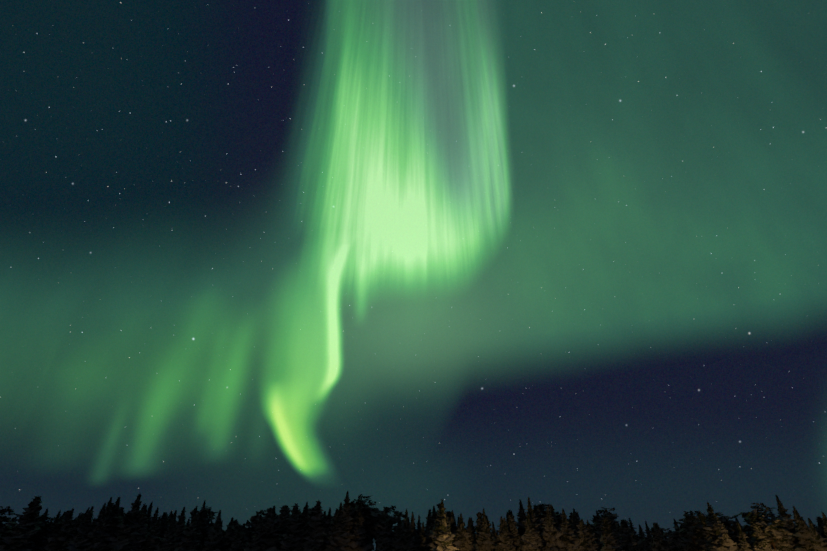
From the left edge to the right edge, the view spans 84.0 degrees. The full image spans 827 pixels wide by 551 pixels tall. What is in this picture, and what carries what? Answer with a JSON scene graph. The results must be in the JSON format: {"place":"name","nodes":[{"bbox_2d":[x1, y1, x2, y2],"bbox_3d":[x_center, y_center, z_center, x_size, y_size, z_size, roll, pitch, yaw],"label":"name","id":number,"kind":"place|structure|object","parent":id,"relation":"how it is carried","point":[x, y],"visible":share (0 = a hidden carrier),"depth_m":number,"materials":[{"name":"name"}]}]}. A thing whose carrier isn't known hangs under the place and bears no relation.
{"place":"outdoors","nodes":[
{"label":"outdoors","id":0,"kind":"place"},
{"bbox_2d":[0,0,826,550],"label":"sky","id":1,"kind":"structure","parent":0,"point":[472,256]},
{"bbox_3d":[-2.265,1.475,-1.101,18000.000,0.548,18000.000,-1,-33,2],"label":"snowy ground","id":2,"kind":"structure","parent":0,"visible":0},
{"bbox_2d":[0,506,17,542],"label":"pine tree","id":3,"kind":"object","parent":2,"relation":"on","point":[6,528],"visible":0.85,"depth_m":67.78,"materials":[{"name":"black plant"}]},
{"bbox_2d":[0,495,41,550],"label":"spruce tree","id":4,"kind":"object","parent":2,"relation":"on","point":[24,533],"visible":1,"depth_m":65.17,"materials":[{"name":"black plant"}]},
{"bbox_2d":[32,508,48,550],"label":"spruce tree","id":5,"kind":"object","parent":2,"relation":"on","point":[44,515],"visible":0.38,"depth_m":69.05,"materials":[{"name":"black plant"}]},
{"bbox_2d":[34,510,60,550],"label":"spruce tree","id":6,"kind":"object","parent":2,"relation":"on","point":[51,530],"visible":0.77,"depth_m":67.57,"materials":[{"name":"black plant"}]},
{"bbox_2d":[33,514,66,549],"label":"pine tree","id":7,"kind":"object","parent":2,"relation":"on","point":[45,525],"visible":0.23,"depth_m":69.07,"materials":[{"name":"black plant"}]},
{"bbox_2d":[44,507,74,550],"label":"spruce tree","id":8,"kind":"object","parent":2,"relation":"on","point":[66,524],"visible":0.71,"depth_m":66.69,"materials":[{"name":"black plant"}]},
{"bbox_2d":[52,512,85,542],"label":"pine tree","id":9,"kind":"object","parent":2,"relation":"on","point":[61,538],"visible":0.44,"depth_m":66.35,"materials":[{"name":"black plant"}]},
{"bbox_2d":[61,507,89,550],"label":"spruce tree","id":10,"kind":"object","parent":2,"relation":"on","point":[73,535],"visible":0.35,"depth_m":66.30,"materials":[{"name":"black plant"}]},
{"bbox_2d":[63,506,93,550],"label":"spruce tree","id":11,"kind":"object","parent":2,"relation":"on","point":[80,541],"visible":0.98,"depth_m":63.55,"materials":[{"name":"black plant"}]},
{"bbox_2d":[89,503,105,539],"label":"spruce tree","id":12,"kind":"object","parent":2,"relation":"on","point":[100,513],"visible":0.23,"depth_m":70.60,"materials":[{"name":"black plant"}]},
{"bbox_2d":[86,497,112,550],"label":"spruce tree","id":13,"kind":"object","parent":2,"relation":"on","point":[98,535],"visible":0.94,"depth_m":64.50,"materials":[{"name":"black plant"}]},
{"bbox_2d":[91,497,124,550],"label":"spruce tree","id":14,"kind":"object","parent":2,"relation":"on","point":[114,519],"visible":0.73,"depth_m":66.41,"materials":[{"name":"black plant"}]},
{"bbox_2d":[104,493,141,550],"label":"spruce tree","id":15,"kind":"object","parent":2,"relation":"on","point":[121,543],"visible":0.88,"depth_m":65.45,"materials":[{"name":"black plant"}]},
{"bbox_2d":[126,504,149,550],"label":"spruce tree","id":16,"kind":"object","parent":2,"relation":"on","point":[139,541],"visible":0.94,"depth_m":65.74,"materials":[{"name":"black plant"}]},
{"bbox_2d":[146,502,152,536],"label":"spruce tree","id":17,"kind":"object","parent":2,"relation":"on","point":[148,522],"visible":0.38,"depth_m":69.08,"materials":[{"name":"black plant"}]},
{"bbox_2d":[150,507,158,532],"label":"spruce tree","id":18,"kind":"object","parent":2,"relation":"on","point":[154,520],"visible":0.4,"depth_m":81.11,"materials":[{"name":"black plant"}]},
{"bbox_2d":[154,512,170,542],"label":"spruce tree","id":19,"kind":"object","parent":2,"relation":"on","point":[164,522],"visible":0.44,"depth_m":71.03,"materials":[{"name":"black plant"}]},
{"bbox_2d":[153,515,178,550],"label":"spruce tree","id":20,"kind":"object","parent":2,"relation":"on","point":[168,542],"visible":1,"depth_m":65.46,"materials":[{"name":"black plant"}]},
{"bbox_2d":[175,507,186,542],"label":"spruce tree","id":21,"kind":"object","parent":2,"relation":"on","point":[180,527],"visible":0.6,"depth_m":69.43,"materials":[{"name":"black plant"}]},
{"bbox_2d":[174,506,199,550],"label":"spruce tree","id":22,"kind":"object","parent":2,"relation":"on","point":[189,540],"visible":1,"depth_m":65.35,"materials":[{"name":"black plant"}]},
{"bbox_2d":[184,506,217,539],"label":"pine tree","id":23,"kind":"object","parent":2,"relation":"on","point":[205,519],"visible":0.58,"depth_m":75.20,"materials":[{"name":"black plant"}]},
{"bbox_2d":[202,510,223,550],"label":"spruce tree","id":24,"kind":"object","parent":2,"relation":"on","point":[212,543],"visible":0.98,"depth_m":63.08,"materials":[{"name":"black plant"}]},
{"bbox_2d":[220,523,247,550],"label":"pine tree","id":25,"kind":"object","parent":2,"relation":"on","point":[230,538],"visible":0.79,"depth_m":64.69,"materials":[{"name":"black plant"}]},
{"bbox_2d":[241,523,254,550],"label":"pine tree","id":26,"kind":"object","parent":2,"relation":"on","point":[246,530],"visible":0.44,"depth_m":69.75,"materials":[{"name":"black plant"}]},
{"bbox_2d":[244,515,265,550],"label":"spruce tree","id":27,"kind":"object","parent":2,"relation":"on","point":[254,544],"visible":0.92,"depth_m":63.10,"materials":[{"name":"black plant"}]},
{"bbox_2d":[243,510,279,537],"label":"pine tree","id":28,"kind":"object","parent":2,"relation":"on","point":[254,520],"visible":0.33,"depth_m":72.10,"materials":[{"name":"black plant"}]},
{"bbox_2d":[261,507,272,534],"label":"spruce tree","id":29,"kind":"object","parent":2,"relation":"on","point":[267,515],"visible":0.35,"depth_m":68.36,"materials":[{"name":"black plant"}]},
{"bbox_2d":[258,505,282,550],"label":"spruce tree","id":30,"kind":"object","parent":2,"relation":"on","point":[270,539],"visible":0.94,"depth_m":63.84,"materials":[{"name":"black plant"}]},
{"bbox_2d":[276,505,289,549],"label":"spruce tree","id":31,"kind":"object","parent":2,"relation":"on","point":[283,516],"visible":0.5,"depth_m":68.36,"materials":[{"name":"black plant"}]},
{"bbox_2d":[278,503,302,550],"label":"spruce tree","id":32,"kind":"object","parent":2,"relation":"on","point":[289,541],"visible":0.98,"depth_m":63.84,"materials":[{"name":"black plant"}]},
{"bbox_2d":[293,507,307,550],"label":"spruce tree","id":33,"kind":"object","parent":2,"relation":"on","point":[302,533],"visible":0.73,"depth_m":64.81,"materials":[{"name":"black plant"}]},
{"bbox_2d":[305,503,310,530],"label":"spruce tree","id":34,"kind":"object","parent":2,"relation":"on","point":[307,511],"visible":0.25,"depth_m":67.78,"materials":[{"name":"black plant"}]},
{"bbox_2d":[301,501,326,550],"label":"spruce tree","id":35,"kind":"object","parent":2,"relation":"on","point":[313,539],"visible":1,"depth_m":63.25,"materials":[{"name":"black plant"}]},
{"bbox_2d":[299,507,331,528],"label":"pine tree","id":36,"kind":"object","parent":2,"relation":"on","point":[310,510],"visible":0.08,"depth_m":71.61,"materials":[{"name":"black plant"}]},
{"bbox_2d":[321,511,325,538],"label":"spruce tree","id":37,"kind":"object","parent":2,"relation":"on","point":[323,518],"visible":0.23,"depth_m":69.82,"materials":[{"name":"black plant"}]},
{"bbox_2d":[323,507,332,541],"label":"spruce tree","id":38,"kind":"object","parent":2,"relation":"on","point":[328,520],"visible":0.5,"depth_m":69.23,"materials":[{"name":"black plant"}]},
{"bbox_2d":[321,508,344,550],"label":"spruce tree","id":39,"kind":"object","parent":2,"relation":"on","point":[330,543],"visible":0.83,"depth_m":63.85,"materials":[{"name":"black plant"}]},
{"bbox_2d":[338,502,342,521],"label":"spruce tree","id":40,"kind":"object","parent":2,"relation":"on","point":[340,509],"visible":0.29,"depth_m":69.71,"materials":[{"name":"black plant"}]},
{"bbox_2d":[333,491,360,550],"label":"spruce tree","id":41,"kind":"object","parent":2,"relation":"on","point":[346,522],"visible":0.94,"depth_m":64.33,"materials":[{"name":"black plant"}]},
{"bbox_2d":[350,503,373,550],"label":"spruce tree","id":42,"kind":"object","parent":2,"relation":"on","point":[359,531],"visible":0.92,"depth_m":65.09,"materials":[{"name":"black plant"}]},
{"bbox_2d":[340,494,387,543],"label":"pine tree","id":43,"kind":"object","parent":2,"relation":"on","point":[369,520],"visible":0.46,"depth_m":69.17,"materials":[{"name":"black plant"}]},
{"bbox_2d":[366,505,405,549],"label":"pine tree","id":44,"kind":"object","parent":2,"relation":"on","point":[372,529],"visible":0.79,"depth_m":67.52,"materials":[{"name":"black plant"}]},
{"bbox_2d":[389,514,405,550],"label":"spruce tree","id":45,"kind":"object","parent":2,"relation":"on","point":[396,544],"visible":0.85,"depth_m":63.43,"materials":[{"name":"black plant"}]},
{"bbox_2d":[402,508,410,525],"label":"spruce tree","id":46,"kind":"object","parent":2,"relation":"on","point":[406,515],"visible":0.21,"depth_m":72.27,"materials":[{"name":"black plant"}]},
{"bbox_2d":[401,519,416,550],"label":"spruce tree","id":47,"kind":"object","parent":2,"relation":"on","point":[408,543],"visible":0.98,"depth_m":62.66,"materials":[{"name":"black plant"}]},
{"bbox_2d":[410,511,419,550],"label":"spruce tree","id":48,"kind":"object","parent":2,"relation":"on","point":[413,528],"visible":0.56,"depth_m":69.73,"materials":[{"name":"black plant"}]},
{"bbox_2d":[415,515,421,549],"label":"spruce tree","id":49,"kind":"object","parent":2,"relation":"on","point":[418,526],"visible":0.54,"depth_m":71.27,"materials":[{"name":"black plant"}]},
{"bbox_2d":[416,522,429,550],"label":"spruce tree","id":50,"kind":"object","parent":2,"relation":"on","point":[423,544],"visible":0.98,"depth_m":65.56,"materials":[{"name":"black plant"}]},
{"bbox_2d":[424,509,431,532],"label":"spruce tree","id":51,"kind":"object","parent":2,"relation":"on","point":[428,523],"visible":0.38,"depth_m":77.23,"materials":[{"name":"black plant"}]},
{"bbox_2d":[425,506,436,550],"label":"spruce tree","id":52,"kind":"object","parent":2,"relation":"on","point":[429,533],"visible":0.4,"depth_m":67.82,"materials":[{"name":"black plant"}]},
{"bbox_2d":[431,503,450,548],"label":"spruce tree","id":53,"kind":"object","parent":2,"relation":"on","point":[435,515],"visible":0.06,"depth_m":66.72,"materials":[{"name":"black plant"}]},
{"bbox_2d":[428,506,455,550],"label":"spruce tree","id":54,"kind":"object","parent":2,"relation":"on","point":[432,545],"visible":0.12,"depth_m":63.40,"materials":[{"name":"black plant"}]},
{"bbox_2d":[432,499,459,550],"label":"spruce tree","id":55,"kind":"object","parent":2,"relation":"on","point":[442,539],"visible":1,"depth_m":53.39,"materials":[{"name":"brown plant"}]},
{"bbox_2d":[448,510,457,546],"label":"spruce tree","id":56,"kind":"object","parent":2,"relation":"on","point":[453,526],"visible":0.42,"depth_m":67.18,"materials":[{"name":"black plant"}]},
{"bbox_2d":[452,514,472,550],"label":"spruce tree","id":57,"kind":"object","parent":2,"relation":"on","point":[462,542],"visible":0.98,"depth_m":62.21,"materials":[{"name":"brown plant"}]},
{"bbox_2d":[466,517,475,542],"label":"spruce tree","id":58,"kind":"object","parent":2,"relation":"on","point":[472,526],"visible":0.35,"depth_m":82.93,"materials":[{"name":"black plant"}]},
{"bbox_2d":[467,520,475,550],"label":"spruce tree","id":59,"kind":"object","parent":2,"relation":"on","point":[471,539],"visible":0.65,"depth_m":72.72,"materials":[{"name":"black plant"}]},
{"bbox_2d":[473,512,482,550],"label":"spruce tree","id":60,"kind":"object","parent":2,"relation":"on","point":[479,515],"visible":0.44,"depth_m":69.58,"materials":[{"name":"black plant"}]},
{"bbox_2d":[476,508,496,550],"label":"spruce tree","id":61,"kind":"object","parent":2,"relation":"on","point":[485,541],"visible":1,"depth_m":65.27,"materials":[{"name":"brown plant"}]},
{"bbox_2d":[486,515,496,543],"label":"spruce tree","id":62,"kind":"object","parent":2,"relation":"on","point":[494,540],"visible":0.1,"depth_m":67.62,"materials":[{"name":"black plant"}]},
{"bbox_2d":[492,522,498,550],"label":"spruce tree","id":63,"kind":"object","parent":2,"relation":"on","point":[494,532],"visible":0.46,"depth_m":71.88,"materials":[{"name":"black plant"}]},
{"bbox_2d":[494,516,502,550],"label":"spruce tree","id":64,"kind":"object","parent":2,"relation":"on","point":[500,531],"visible":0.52,"depth_m":69.48,"materials":[{"name":"black plant"}]},
{"bbox_2d":[496,518,515,550],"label":"spruce tree","id":65,"kind":"object","parent":2,"relation":"on","point":[506,544],"visible":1,"depth_m":63.52,"materials":[{"name":"brown plant"}]},
{"bbox_2d":[507,515,521,550],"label":"spruce tree","id":66,"kind":"object","parent":2,"relation":"on","point":[514,534],"visible":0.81,"depth_m":66.22,"materials":[{"name":"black plant"}]},
{"bbox_2d":[516,499,526,539],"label":"spruce tree","id":67,"kind":"object","parent":2,"relation":"on","point":[521,513],"visible":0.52,"depth_m":78.49,"materials":[{"name":"black plant"}]},
{"bbox_2d":[519,513,544,550],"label":"spruce tree","id":68,"kind":"object","parent":2,"relation":"on","point":[529,541],"visible":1,"depth_m":62.18,"materials":[{"name":"brown plant"}]},
{"bbox_2d":[519,497,546,550],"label":"spruce tree","id":69,"kind":"object","parent":2,"relation":"on","point":[532,516],"visible":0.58,"depth_m":64.56,"materials":[{"name":"black plant"}]},
{"bbox_2d":[533,504,545,545],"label":"spruce tree","id":70,"kind":"object","parent":2,"relation":"on","point":[540,521],"visible":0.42,"depth_m":67.09,"materials":[{"name":"black plant"}]},
{"bbox_2d":[524,503,561,528],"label":"pine tree","id":71,"kind":"object","parent":2,"relation":"on","point":[542,507],"visible":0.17,"depth_m":77.52,"materials":[{"name":"black plant"}]},
{"bbox_2d":[540,506,565,550],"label":"spruce tree","id":72,"kind":"object","parent":2,"relation":"on","point":[551,535],"visible":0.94,"depth_m":63.17,"materials":[{"name":"brown plant"}]},
{"bbox_2d":[549,504,561,529],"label":"spruce tree","id":73,"kind":"object","parent":2,"relation":"on","point":[555,520],"visible":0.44,"depth_m":68.47,"materials":[{"name":"black plant"}]},
{"bbox_2d":[558,508,581,550],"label":"spruce tree","id":74,"kind":"object","parent":2,"relation":"on","point":[570,542],"visible":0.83,"depth_m":62.91,"materials":[{"name":"brown plant"}]},
{"bbox_2d":[570,507,579,538],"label":"spruce tree","id":75,"kind":"object","parent":2,"relation":"on","point":[575,520],"visible":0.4,"depth_m":68.75,"materials":[{"name":"black plant"}]},
{"bbox_2d":[575,519,597,550],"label":"spruce tree","id":76,"kind":"object","parent":2,"relation":"on","point":[583,537],"visible":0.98,"depth_m":61.99,"materials":[{"name":"brown plant"}]},
{"bbox_2d":[586,520,599,550],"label":"spruce tree","id":77,"kind":"object","parent":2,"relation":"on","point":[593,539],"visible":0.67,"depth_m":62.11,"materials":[{"name":"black plant"}]},
{"bbox_2d":[593,509,602,550],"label":"spruce tree","id":78,"kind":"object","parent":2,"relation":"on","point":[598,528],"visible":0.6,"depth_m":73.35,"materials":[{"name":"black plant"}]},
{"bbox_2d":[600,516,623,550],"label":"spruce tree","id":79,"kind":"object","parent":2,"relation":"on","point":[608,538],"visible":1,"depth_m":61.84,"materials":[{"name":"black plant"}]},
{"bbox_2d":[590,507,636,530],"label":"pine tree","id":80,"kind":"object","parent":2,"relation":"on","point":[602,511],"visible":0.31,"depth_m":77.55,"materials":[{"name":"black plant"}]},
{"bbox_2d":[607,516,625,550],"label":"spruce tree","id":81,"kind":"object","parent":2,"relation":"on","point":[619,542],"visible":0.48,"depth_m":62.85,"materials":[{"name":"black plant"}]},
{"bbox_2d":[619,518,637,550],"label":"spruce tree","id":82,"kind":"object","parent":2,"relation":"on","point":[629,539],"visible":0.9,"depth_m":64.34,"materials":[{"name":"black plant"}]},
{"bbox_2d":[629,522,646,550],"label":"spruce tree","id":83,"kind":"object","parent":2,"relation":"on","point":[639,546],"visible":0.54,"depth_m":65.59,"materials":[{"name":"black plant"}]},
{"bbox_2d":[638,524,652,550],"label":"spruce tree","id":84,"kind":"object","parent":2,"relation":"on","point":[646,544],"visible":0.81,"depth_m":71.21,"materials":[{"name":"black plant"}]},
{"bbox_2d":[645,520,652,550],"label":"spruce tree","id":85,"kind":"object","parent":2,"relation":"on","point":[648,532],"visible":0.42,"depth_m":76.70,"materials":[{"name":"black plant"}]},
{"bbox_2d":[650,523,674,550],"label":"spruce tree","id":86,"kind":"object","parent":2,"relation":"on","point":[655,529],"visible":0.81,"depth_m":62.31,"materials":[{"name":"black plant"}]},
{"bbox_2d":[650,528,686,550],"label":"pine tree","id":87,"kind":"object","parent":2,"relation":"on","point":[673,540],"visible":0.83,"depth_m":60.99,"materials":[{"name":"black plant"}]},
{"bbox_2d":[673,519,681,550],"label":"spruce tree","id":88,"kind":"object","parent":2,"relation":"on","point":[675,523],"visible":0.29,"depth_m":73.62,"materials":[{"name":"black plant"}]},
{"bbox_2d":[673,514,711,550],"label":"pine tree","id":89,"kind":"object","parent":2,"relation":"on","point":[698,531],"visible":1,"depth_m":61.26,"materials":[{"name":"black plant"}]},
{"bbox_2d":[684,512,706,550],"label":"spruce tree","id":90,"kind":"object","parent":2,"relation":"on","point":[690,531],"visible":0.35,"depth_m":65.16,"materials":[{"name":"black plant"}]},
{"bbox_2d":[685,511,706,520],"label":"pine tree","id":91,"kind":"object","parent":2,"relation":"on","point":[697,512],"visible":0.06,"depth_m":74.34,"materials":[{"name":"black plant"}]},
{"bbox_2d":[690,510,709,550],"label":"spruce tree","id":92,"kind":"object","parent":2,"relation":"on","point":[703,538],"visible":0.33,"depth_m":65.02,"materials":[{"name":"black plant"}]},
{"bbox_2d":[699,511,711,539],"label":"spruce tree","id":93,"kind":"object","parent":2,"relation":"on","point":[702,522],"visible":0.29,"depth_m":67.43,"materials":[{"name":"black plant"}]},
{"bbox_2d":[698,512,739,544],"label":"pine tree","id":94,"kind":"object","parent":2,"relation":"on","point":[731,528],"visible":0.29,"depth_m":67.32,"materials":[{"name":"black plant"}]},
{"bbox_2d":[705,501,736,550],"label":"spruce tree","id":95,"kind":"object","parent":2,"relation":"on","point":[719,540],"visible":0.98,"depth_m":61.17,"materials":[{"name":"brown plant"}]},
{"bbox_2d":[736,522,753,550],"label":"spruce tree","id":96,"kind":"object","parent":2,"relation":"on","point":[744,544],"visible":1,"depth_m":62.32,"materials":[{"name":"brown plant"}]},
{"bbox_2d":[735,517,756,550],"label":"spruce tree","id":97,"kind":"object","parent":2,"relation":"on","point":[738,539],"visible":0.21,"depth_m":66.89,"materials":[{"name":"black plant"}]},
{"bbox_2d":[749,518,778,550],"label":"spruce tree","id":98,"kind":"object","parent":2,"relation":"on","point":[761,543],"visible":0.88,"depth_m":60.56,"materials":[{"name":"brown plant"}]},
{"bbox_2d":[738,503,791,549],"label":"pine tree","id":99,"kind":"object","parent":2,"relation":"on","point":[773,531],"visible":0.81,"depth_m":61.80,"materials":[{"name":"brown plant"}]},
{"bbox_2d":[770,511,794,550],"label":"spruce tree","id":100,"kind":"object","parent":2,"relation":"on","point":[782,545],"visible":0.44,"depth_m":63.20,"materials":[{"name":"brown plant"}]},
{"bbox_2d":[775,495,799,548],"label":"spruce tree","id":101,"kind":"object","parent":2,"relation":"on","point":[781,509],"visible":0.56,"depth_m":70.51,"materials":[{"name":"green plant"}]},
{"bbox_2d":[792,506,812,550],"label":"spruce tree","id":102,"kind":"object","parent":2,"relation":"on","point":[803,535],"visible":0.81,"depth_m":64.91,"materials":[{"name":"green plant"}]},
{"bbox_2d":[808,518,826,546],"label":"spruce tree","id":103,"kind":"object","parent":2,"relation":"on","point":[809,520],"visible":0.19,"depth_m":64.11,"materials":[{"name":"green plant"}]},
{"bbox_2d":[809,522,826,550],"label":"spruce tree","id":104,"kind":"object","parent":2,"relation":"on","point":[817,541],"visible":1,"depth_m":61.27,"materials":[{"name":"green plant"}]},
{"bbox_2d":[816,517,826,542],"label":"spruce tree","id":105,"kind":"object","parent":2,"relation":"on","point":[819,521],"visible":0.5,"depth_m":67.40,"materials":[{"name":"green plant"}]},
{"bbox_2d":[821,512,826,538],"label":"spruce tree","id":106,"kind":"object","parent":2,"relation":"on","point":[824,518],"visible":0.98,"depth_m":62.97,"materials":[{"name":"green plant"}]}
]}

